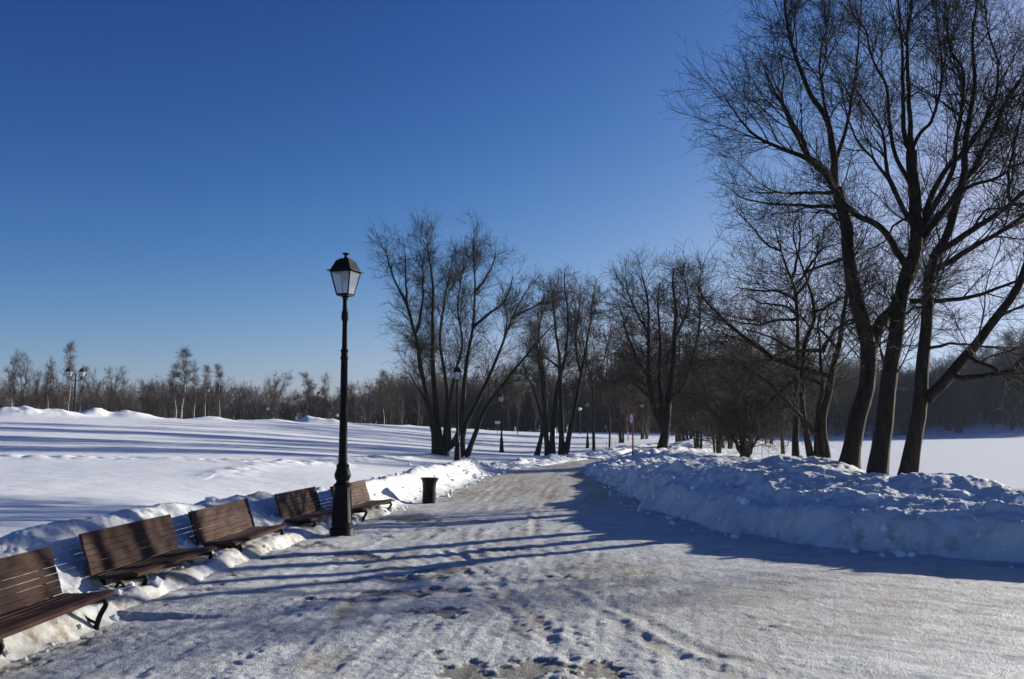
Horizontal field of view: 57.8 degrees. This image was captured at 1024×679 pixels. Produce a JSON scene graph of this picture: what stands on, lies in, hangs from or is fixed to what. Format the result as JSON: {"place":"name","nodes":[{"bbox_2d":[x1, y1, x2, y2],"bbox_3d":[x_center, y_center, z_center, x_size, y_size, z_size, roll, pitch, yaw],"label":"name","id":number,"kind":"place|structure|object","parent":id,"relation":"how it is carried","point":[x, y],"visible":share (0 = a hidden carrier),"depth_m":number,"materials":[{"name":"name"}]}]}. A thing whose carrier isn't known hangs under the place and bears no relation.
{"place":"outdoors","nodes":[
{"label":"outdoors","id":0,"kind":"place"},
{"bbox_2d":[0,446,1023,678],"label":"footpath","id":1,"kind":"structure","parent":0,"point":[568,570],"depth_m":8.15,"materials":[{"name":"snow"}]},
{"bbox_2d":[0,369,1023,537],"bbox_3d":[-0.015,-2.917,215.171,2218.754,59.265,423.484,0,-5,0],"label":"snow field","id":2,"kind":"structure","parent":0,"point":[59,464],"depth_m":34.88,"materials":[{"name":"snow"}]},
{"bbox_2d":[0,377,18,407],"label":"bare tree","id":3,"kind":"object","parent":2,"relation":"on","point":[4,385],"visible":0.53,"depth_m":112.12,"materials":[{"name":"plant"}]},
{"bbox_2d":[3,350,21,402],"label":"birch tree","id":4,"kind":"object","parent":2,"relation":"on","point":[11,390],"visible":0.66,"depth_m":84.11,"materials":[{"name":"grey plant"}]},
{"bbox_2d":[0,349,35,405],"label":"bare tree","id":5,"kind":"object","parent":2,"relation":"on","point":[21,376],"visible":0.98,"depth_m":79.90,"materials":[{"name":"plant"}]},
{"bbox_2d":[8,386,34,407],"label":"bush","id":6,"kind":"object","parent":2,"relation":"on","point":[17,402],"visible":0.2,"depth_m":101.40,"materials":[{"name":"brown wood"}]},
{"bbox_2d":[19,382,49,408],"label":"bare tree","id":7,"kind":"object","parent":2,"relation":"on","point":[31,394],"visible":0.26,"depth_m":114.89,"materials":[{"name":"plant"}]},
{"bbox_2d":[32,368,46,408],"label":"bare tree","id":8,"kind":"object","parent":2,"relation":"on","point":[37,400],"visible":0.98,"depth_m":81.60,"materials":[{"name":"plant"}]},
{"bbox_2d":[40,355,55,404],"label":"birch tree","id":9,"kind":"object","parent":2,"relation":"on","point":[48,381],"visible":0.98,"depth_m":82.04,"materials":[{"name":"grey plant"}]},
{"bbox_2d":[39,359,78,410],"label":"bare tree","id":10,"kind":"object","parent":2,"relation":"on","point":[55,405],"visible":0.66,"depth_m":91.50,"materials":[{"name":"plant"}]},
{"bbox_2d":[62,339,77,410],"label":"birch tree","id":11,"kind":"object","parent":2,"relation":"on","point":[71,387],"visible":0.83,"depth_m":88.01,"materials":[{"name":"grey plant"}]},
{"bbox_2d":[65,367,86,411],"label":"double street lamp","id":12,"kind":"object","parent":2,"relation":"on","point":[69,371],"visible":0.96,"depth_m":74.96,"materials":[{"name":"metal"}]},
{"bbox_2d":[76,363,88,408],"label":"birch tree","id":13,"kind":"object","parent":2,"relation":"on","point":[83,387],"visible":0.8,"depth_m":83.02,"materials":[{"name":"grey plant"}]},
{"bbox_2d":[83,364,103,407],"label":"bare tree","id":14,"kind":"object","parent":2,"relation":"on","point":[95,387],"visible":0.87,"depth_m":85.77,"materials":[{"name":"plant"}]},
{"bbox_2d":[84,389,110,410],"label":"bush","id":15,"kind":"object","parent":2,"relation":"on","point":[101,404],"visible":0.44,"depth_m":108.96,"materials":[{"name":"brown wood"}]},
{"bbox_2d":[101,364,129,411],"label":"bare tree","id":16,"kind":"object","parent":2,"relation":"on","point":[114,393],"visible":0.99,"depth_m":84.20,"materials":[{"name":"plant"}]},
{"bbox_2d":[107,383,134,408],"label":"bare tree","id":17,"kind":"object","parent":2,"relation":"on","point":[127,400],"visible":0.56,"depth_m":116.28,"materials":[{"name":"brown wood"}]},
{"bbox_2d":[141,382,157,410],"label":"bare tree","id":18,"kind":"object","parent":2,"relation":"on","point":[150,386],"visible":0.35,"depth_m":121.28,"materials":[{"name":"plant"}]},
{"bbox_2d":[137,381,171,416],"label":"tree","id":19,"kind":"object","parent":2,"relation":"on","point":[151,407],"visible":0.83,"depth_m":91.51,"materials":[{"name":"plant"}]},
{"bbox_2d":[159,378,187,417],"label":"tree","id":20,"kind":"object","parent":2,"relation":"on","point":[168,404],"visible":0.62,"depth_m":108.75,"materials":[{"name":"plant"}]},
{"bbox_2d":[166,360,181,417],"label":"birch tree","id":21,"kind":"object","parent":2,"relation":"on","point":[173,393],"visible":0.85,"depth_m":85.92,"materials":[{"name":"grey plant"}]},
{"bbox_2d":[171,345,197,418],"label":"birch tree","id":22,"kind":"object","parent":2,"relation":"on","point":[185,369],"visible":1,"depth_m":84.03,"materials":[{"name":"grey plant"}]},
{"bbox_2d":[188,360,203,417],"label":"birch tree","id":23,"kind":"object","parent":2,"relation":"on","point":[197,393],"visible":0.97,"depth_m":84.88,"materials":[{"name":"grey plant"}]},
{"bbox_2d":[189,378,218,417],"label":"tree","id":24,"kind":"object","parent":2,"relation":"on","point":[202,409],"visible":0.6,"depth_m":109.28,"materials":[{"name":"plant"}]},
{"bbox_2d":[199,363,212,414],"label":"birch tree","id":25,"kind":"object","parent":2,"relation":"on","point":[205,385],"visible":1,"depth_m":88.06,"materials":[{"name":"grey plant"}]},
{"bbox_2d":[213,362,226,416],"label":"birch tree","id":26,"kind":"object","parent":2,"relation":"on","point":[217,385],"visible":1,"depth_m":83.89,"materials":[{"name":"grey plant"}]},
{"bbox_2d":[224,379,248,419],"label":"tree","id":27,"kind":"object","parent":2,"relation":"on","point":[238,409],"visible":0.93,"depth_m":105.41,"materials":[{"name":"plant"}]},
{"bbox_2d":[242,385,260,418],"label":"tree","id":28,"kind":"object","parent":2,"relation":"on","point":[250,394],"visible":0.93,"depth_m":110.51,"materials":[{"name":"brown wood"}]},
{"bbox_2d":[0,458,525,666],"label":"snow bank","id":29,"kind":"structure","parent":2,"relation":"on","point":[59,537],"depth_m":9.88,"materials":[{"name":"snow"}]},
{"bbox_2d":[0,546,114,655],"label":"park bench","id":30,"kind":"object","parent":29,"relation":"on","point":[51,607],"visible":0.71,"depth_m":7.08,"materials":[{"name":"brown wood"}]},
{"bbox_2d":[79,514,216,587],"bbox_3d":[-3.628,2.279,9.436,0.653,0.816,1.940,-1,-5,3],"label":"park bench","id":31,"kind":"object","parent":29,"relation":"on","point":[122,534],"visible":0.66,"depth_m":9.23,"materials":[{"name":"brown wood"}]},
{"bbox_2d":[188,498,286,551],"bbox_3d":[-3.401,2.490,11.684,0.653,0.816,2.014,-1,-5,3],"label":"park bench","id":32,"kind":"object","parent":29,"relation":"on","point":[241,508],"visible":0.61,"depth_m":11.51,"materials":[{"name":"brown wood"}]},
{"bbox_2d":[274,486,331,526],"bbox_3d":[-3.069,2.740,14.344,0.653,0.816,1.767,-1,-5,7],"label":"park bench","id":33,"kind":"object","parent":29,"relation":"on","point":[292,512],"visible":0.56,"depth_m":14.15,"materials":[{"name":"brown wood"}]},
{"bbox_2d":[327,252,363,535],"bbox_3d":[-2.461,0.955,13.596,0.407,4.521,0.407,-2,-6,19],"label":"street lamp","id":34,"kind":"object","parent":29,"relation":"on","point":[345,272],"visible":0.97,"depth_m":13.54,"materials":[{"name":"metal"}]},
{"bbox_2d":[330,480,393,521],"bbox_3d":[-2.574,2.907,16.145,0.653,0.816,2.014,-1,-5,7],"label":"park bench","id":35,"kind":"object","parent":29,"relation":"on","point":[364,500],"visible":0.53,"depth_m":16.43,"materials":[{"name":"brown wood"}]},
{"bbox_2d":[420,477,438,503],"bbox_3d":[-1.743,3.220,19.523,0.392,0.622,0.392,2,-6,-11],"label":"litter bin","id":36,"kind":"object","parent":29,"relation":"on","point":[429,490],"visible":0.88,"depth_m":19.41,"materials":[{"name":"black metal"}]},
{"bbox_2d":[259,374,280,418],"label":"bare tree","id":37,"kind":"object","parent":2,"relation":"on","point":[266,396],"visible":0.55,"depth_m":109.21,"materials":[{"name":"plant"}]},
{"bbox_2d":[265,369,294,418],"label":"bare tree","id":38,"kind":"object","parent":2,"relation":"on","point":[274,393],"visible":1,"depth_m":98.10,"materials":[{"name":"plant"}]},
{"bbox_2d":[275,401,295,420],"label":"tree","id":39,"kind":"object","parent":2,"relation":"on","point":[282,412],"visible":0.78,"depth_m":108.48,"materials":[{"name":"plant"}]},
{"bbox_2d":[290,390,309,418],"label":"tree","id":40,"kind":"object","parent":2,"relation":"on","point":[294,399],"visible":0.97,"depth_m":109.23,"materials":[{"name":"plant"}]},
{"bbox_2d":[300,371,315,411],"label":"birch tree","id":41,"kind":"object","parent":2,"relation":"on","point":[306,380],"visible":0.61,"depth_m":117.76,"materials":[{"name":"grey plant"}]},
{"bbox_2d":[295,384,326,416],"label":"tree","id":42,"kind":"object","parent":2,"relation":"on","point":[315,398],"visible":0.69,"depth_m":115.20,"materials":[{"name":"brown wood"}]},
{"bbox_2d":[312,395,332,417],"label":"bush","id":43,"kind":"object","parent":2,"relation":"on","point":[322,402],"visible":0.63,"depth_m":110.91,"materials":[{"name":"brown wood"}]},
{"bbox_2d":[317,371,332,408],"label":"birch tree","id":44,"kind":"object","parent":2,"relation":"on","point":[327,384],"visible":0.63,"depth_m":117.94,"materials":[{"name":"grey plant"}]},
{"bbox_2d":[339,380,369,422],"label":"bare tree","id":45,"kind":"object","parent":2,"relation":"on","point":[352,400],"visible":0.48,"depth_m":119.22,"materials":[{"name":"plant"}]},
{"bbox_2d":[375,368,389,424],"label":"birch tree","id":46,"kind":"object","parent":2,"relation":"on","point":[383,373],"visible":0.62,"depth_m":111.90,"materials":[{"name":"grey plant"}]},
{"bbox_2d":[374,377,398,424],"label":"bare tree","id":47,"kind":"object","parent":2,"relation":"on","point":[385,400],"visible":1,"depth_m":108.10,"materials":[{"name":"brown wood"}]},
{"bbox_2d":[371,375,404,420],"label":"bare tree","id":48,"kind":"object","parent":2,"relation":"on","point":[385,386],"visible":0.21,"depth_m":129.50,"materials":[{"name":"plant"}]},
{"bbox_2d":[393,373,431,424],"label":"bare tree","id":49,"kind":"object","parent":2,"relation":"on","point":[410,401],"visible":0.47,"depth_m":127.56,"materials":[{"name":"plant"}]},
{"bbox_2d":[397,371,439,425],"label":"bare tree","id":50,"kind":"object","parent":2,"relation":"on","point":[414,421],"visible":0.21,"depth_m":131.56,"materials":[{"name":"brown wood"}]},
{"bbox_2d":[420,376,450,425],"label":"bare tree","id":51,"kind":"object","parent":2,"relation":"on","point":[441,407],"visible":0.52,"depth_m":126.26,"materials":[{"name":"plant"}]},
{"bbox_2d":[437,381,459,425],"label":"bare tree","id":52,"kind":"object","parent":2,"relation":"on","point":[452,406],"visible":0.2,"depth_m":131.37,"materials":[{"name":"plant"}]},
{"bbox_2d":[452,365,462,460],"bbox_3d":[-2.272,3.262,38.395,0.398,4.427,0.417,1,-6,-13],"label":"street lamp","id":53,"kind":"object","parent":2,"relation":"on","point":[457,371],"visible":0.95,"depth_m":38.34,"materials":[{"name":"metal"}]},
{"bbox_2d":[450,376,477,422],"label":"bare tree","id":54,"kind":"object","parent":2,"relation":"on","point":[466,396],"visible":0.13,"depth_m":139.41,"materials":[{"name":"brown wood"}]},
{"bbox_2d":[449,372,480,417],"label":"bare tree","id":55,"kind":"object","parent":2,"relation":"on","point":[471,399],"visible":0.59,"depth_m":124.94,"materials":[{"name":"brown wood"}]},
{"bbox_2d":[363,208,570,457],"bbox_3d":[-2.109,-0.167,44.383,10.224,12.916,5.253,0,-5,0],"label":"willow tree","id":56,"kind":"object","parent":2,"relation":"on","point":[443,444],"visible":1,"depth_m":43.99,"materials":[{"name":"brown plant"}]},
{"bbox_2d":[468,374,514,429],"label":"bare tree","id":57,"kind":"object","parent":2,"relation":"on","point":[491,404],"visible":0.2,"depth_m":135.96,"materials":[{"name":"plant"}]},
{"bbox_2d":[498,395,503,451],"bbox_3d":[-0.715,5.693,61.744,0.388,4.311,0.388,-4,-6,33],"label":"street lamp","id":58,"kind":"object","parent":2,"relation":"on","point":[501,437],"visible":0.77,"depth_m":61.63,"materials":[{"name":"metal"}]},
{"bbox_2d":[500,363,517,430],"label":"bare tree","id":59,"kind":"object","parent":2,"relation":"on","point":[506,397],"visible":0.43,"depth_m":111.61,"materials":[{"name":"plant"}]},
{"bbox_2d":[0,329,1023,436],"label":"distant wood","id":60,"kind":"object","parent":2,"relation":"on","point":[528,421],"visible":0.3,"depth_m":131.94,"materials":[{"name":"plant"}]},
{"bbox_2d":[4,444,1023,660],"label":"snow clods","id":61,"kind":"object","parent":2,"relation":"on","point":[156,581],"visible":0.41,"depth_m":15.16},
{"bbox_2d":[504,359,524,433],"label":"bare tree","id":62,"kind":"object","parent":2,"relation":"on","point":[519,398],"visible":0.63,"depth_m":94.50,"materials":[{"name":"plant"}]},
{"bbox_2d":[507,381,532,431],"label":"bare tree","id":63,"kind":"object","parent":2,"relation":"on","point":[514,401],"visible":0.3,"depth_m":138.02,"materials":[{"name":"plant"}]},
{"bbox_2d":[519,377,539,431],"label":"bare tree","id":64,"kind":"object","parent":2,"relation":"on","point":[527,393],"visible":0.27,"depth_m":131.25,"materials":[{"name":"plant"}]},
{"bbox_2d":[531,386,542,431],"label":"bare tree","id":65,"kind":"object","parent":2,"relation":"on","point":[534,406],"visible":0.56,"depth_m":107.51,"materials":[{"name":"plant"}]},
{"bbox_2d":[531,375,556,416],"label":"bare tree","id":66,"kind":"object","parent":2,"relation":"on","point":[540,400],"visible":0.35,"depth_m":128.75,"materials":[{"name":"plant"}]},
{"bbox_2d":[507,260,609,455],"bbox_3d":[2.903,1.256,57.469,6.842,13.042,4.634,0,-5,0],"label":"willow tree","id":67,"kind":"object","parent":2,"relation":"on","point":[563,447],"visible":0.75,"depth_m":56.95,"materials":[{"name":"brown plant"}]},
{"bbox_2d":[563,367,594,431],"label":"bare tree","id":68,"kind":"object","parent":2,"relation":"on","point":[576,424],"visible":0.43,"depth_m":130.47,"materials":[{"name":"plant"}]},
{"bbox_2d":[565,373,598,431],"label":"bare tree","id":69,"kind":"object","parent":2,"relation":"on","point":[585,427],"visible":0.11,"depth_m":132.76,"materials":[{"name":"plant"}]},
{"bbox_2d":[545,271,635,450],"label":"bare tree","id":70,"kind":"object","parent":2,"relation":"on","point":[593,406],"visible":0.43,"depth_m":65.37,"materials":[{"name":"plant"}]},
{"bbox_2d":[570,318,639,447],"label":"bare tree","id":71,"kind":"object","parent":2,"relation":"on","point":[607,408],"visible":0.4,"depth_m":73.84,"materials":[{"name":"plant"}]},
{"bbox_2d":[597,321,645,442],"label":"bare tree","id":72,"kind":"object","parent":2,"relation":"on","point":[623,420],"visible":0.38,"depth_m":87.20,"materials":[{"name":"plant"}]},
{"bbox_2d":[629,413,633,455],"bbox_3d":[4.853,3.997,37.283,0.100,2.104,0.470,1,-6,-13],"label":"road sign","id":73,"kind":"object","parent":2,"relation":"on","point":[631,418],"visible":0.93,"depth_m":37.27,"materials":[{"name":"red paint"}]},
{"bbox_2d":[606,303,663,438],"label":"bare tree","id":74,"kind":"object","parent":2,"relation":"on","point":[646,424],"visible":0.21,"depth_m":99.26,"materials":[{"name":"plant"}]},
{"bbox_2d":[577,239,742,452],"bbox_3d":[6.817,0.710,42.614,8.166,10.728,6.212,0,-5,0],"label":"bare tree","id":75,"kind":"object","parent":2,"relation":"on","point":[663,415],"visible":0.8,"depth_m":42.34,"materials":[{"name":"brown plant"}]},
{"bbox_2d":[637,296,708,441],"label":"bare tree","id":76,"kind":"object","parent":2,"relation":"on","point":[678,438],"visible":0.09,"depth_m":83.91,"materials":[{"name":"plant"}]},
{"bbox_2d":[663,359,723,440],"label":"willow tree","id":77,"kind":"object","parent":2,"relation":"on","point":[686,435],"visible":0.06,"depth_m":71.67,"materials":[{"name":"brown plant"}]},
{"bbox_2d":[657,307,735,448],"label":"bare tree","id":78,"kind":"object","parent":2,"relation":"on","point":[697,436],"visible":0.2,"depth_m":57.80,"materials":[{"name":"plant"}]},
{"bbox_2d":[680,323,766,452],"bbox_3d":[11.941,2.773,52.196,4.835,8.103,4.892,-3,-6,26],"label":"bare tree","id":79,"kind":"object","parent":2,"relation":"on","point":[717,449],"visible":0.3,"depth_m":51.75,"materials":[{"name":"plant"}]},
{"bbox_2d":[692,309,779,448],"bbox_3d":[14.645,2.808,62.291,7.012,9.808,4.578,-4,-7,34],"label":"bare tree","id":80,"kind":"object","parent":2,"relation":"on","point":[730,447],"visible":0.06,"depth_m":61.80,"materials":[{"name":"plant"}]},
{"bbox_2d":[667,332,809,456],"bbox_3d":[9.810,2.583,40.052,6.465,6.337,4.908,0,-5,0],"label":"willow bush","id":81,"kind":"object","parent":2,"relation":"on","point":[733,432],"visible":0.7,"depth_m":39.56,"materials":[{"name":"brown plant"}]},
{"bbox_2d":[715,299,794,444],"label":"bare tree","id":82,"kind":"object","parent":2,"relation":"on","point":[755,309],"visible":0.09,"depth_m":65.19,"materials":[{"name":"brown wood"}]},
{"bbox_2d":[744,323,801,442],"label":"bare tree","id":83,"kind":"object","parent":2,"relation":"on","point":[779,373],"visible":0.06,"depth_m":77.17,"materials":[{"name":"plant"}]},
{"bbox_2d":[726,302,847,453],"bbox_3d":[17.828,2.243,60.142,8.579,10.978,5.264,0,-5,-3],"label":"bare tree","id":84,"kind":"object","parent":2,"relation":"on","point":[781,441],"visible":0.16,"depth_m":59.78,"materials":[{"name":"plant"}]},
{"bbox_2d":[584,455,1023,562],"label":"lakeside snow bank","id":85,"kind":"structure","parent":2,"relation":"on","point":[831,521],"depth_m":13.39,"materials":[{"name":"snow"}]},
{"bbox_2d":[651,166,881,456],"bbox_3d":[5.959,-0.389,21.435,4.859,7.976,5.312,-3,-6,28],"label":"willow tree","id":86,"kind":"object","parent":85,"relation":"on","point":[795,443],"visible":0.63,"depth_m":21.78,"materials":[{"name":"brown plant"}]},
{"bbox_2d":[657,151,917,457],"bbox_3d":[6.385,-0.293,20.906,6.359,7.597,4.945,0,-5,0],"label":"willow tree","id":87,"kind":"object","parent":85,"relation":"on","point":[818,432],"visible":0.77,"depth_m":20.58,"materials":[{"name":"brown plant"}]},
{"bbox_2d":[657,0,1014,468],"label":"willow tree","id":88,"kind":"object","parent":85,"relation":"on","point":[850,454],"visible":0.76,"depth_m":18.28,"materials":[{"name":"brown plant"}]},
{"bbox_2d":[727,0,1023,474],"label":"willow tree","id":89,"kind":"object","parent":85,"relation":"on","point":[879,459],"visible":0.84,"depth_m":16.97,"materials":[{"name":"brown plant"}]},
{"bbox_2d":[822,0,1023,474],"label":"willow tree","id":90,"kind":"object","parent":85,"relation":"on","point":[923,395],"visible":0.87,"depth_m":16.08,"materials":[{"name":"brown plant"}]},
{"bbox_2d":[801,343,860,431],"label":"bare tree","id":91,"kind":"object","parent":2,"relation":"on","point":[825,382],"visible":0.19,"depth_m":139.64,"materials":[{"name":"brown wood"}]},
{"bbox_2d":[823,356,859,435],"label":"bare tree","id":92,"kind":"object","parent":2,"relation":"on","point":[841,402],"visible":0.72,"depth_m":136.69,"materials":[{"name":"brown wood"}]},
{"bbox_2d":[838,368,880,426],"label":"bare tree","id":93,"kind":"object","parent":2,"relation":"on","point":[872,406],"visible":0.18,"depth_m":143.34,"materials":[{"name":"plant"}]},
{"bbox_2d":[867,370,912,426],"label":"bare tree","id":94,"kind":"object","parent":2,"relation":"on","point":[898,406],"visible":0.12,"depth_m":143.82,"materials":[{"name":"plant"}]},
{"bbox_2d":[894,387,943,429],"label":"bare tree","id":95,"kind":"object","parent":2,"relation":"on","point":[901,427],"depth_m":157.41,"materials":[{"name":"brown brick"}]},
{"bbox_2d":[900,372,938,429],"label":"bare tree","id":96,"kind":"object","parent":2,"relation":"on","point":[911,401],"visible":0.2,"depth_m":142.75,"materials":[{"name":"plant"}]},
{"bbox_2d":[898,358,943,426],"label":"bare tree","id":97,"kind":"object","parent":2,"relation":"on","point":[934,401],"visible":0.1,"depth_m":156.47,"materials":[{"name":"plant"}]},
{"bbox_2d":[906,359,972,430],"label":"bare tree","id":98,"kind":"object","parent":2,"relation":"on","point":[946,426],"visible":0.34,"depth_m":146.11,"materials":[{"name":"plant"}]},
{"bbox_2d":[914,350,981,425],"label":"bare tree","id":99,"kind":"object","parent":2,"relation":"on","point":[938,370],"visible":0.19,"depth_m":151.97,"materials":[{"name":"plant"}]},
{"bbox_2d":[929,362,984,432],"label":"bare tree","id":100,"kind":"object","parent":2,"relation":"on","point":[959,409],"visible":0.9,"depth_m":142.23,"materials":[{"name":"plant"}]},
{"bbox_2d":[963,344,994,401],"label":"bare tree","id":101,"kind":"object","parent":2,"relation":"on","point":[984,367],"visible":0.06,"depth_m":169.25,"materials":[{"name":"plant"}]},
{"bbox_2d":[971,343,1017,423],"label":"bare tree","id":102,"kind":"object","parent":2,"relation":"on","point":[996,406],"visible":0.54,"depth_m":155.93,"materials":[{"name":"plant"}]},
{"bbox_2d":[991,327,1023,429],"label":"bare tree","id":103,"kind":"object","parent":2,"relation":"on","point":[1012,405],"visible":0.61,"depth_m":145.85,"materials":[{"name":"plant"}]},
{"bbox_2d":[993,326,1023,415],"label":"bare tree","id":104,"kind":"object","parent":2,"relation":"on","point":[1010,345],"visible":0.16,"depth_m":164.48,"materials":[{"name":"plant"}]},
{"bbox_2d":[0,0,1023,407],"label":"sky","id":105,"kind":"structure","parent":0,"point":[174,174],"materials":[{"name":"blue"}]},
{"bbox_2d":[790,438,1023,488],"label":"frozen lake","id":106,"kind":"structure","parent":0,"point":[1000,460],"depth_m":55.66,"materials":[{"name":"snow"}]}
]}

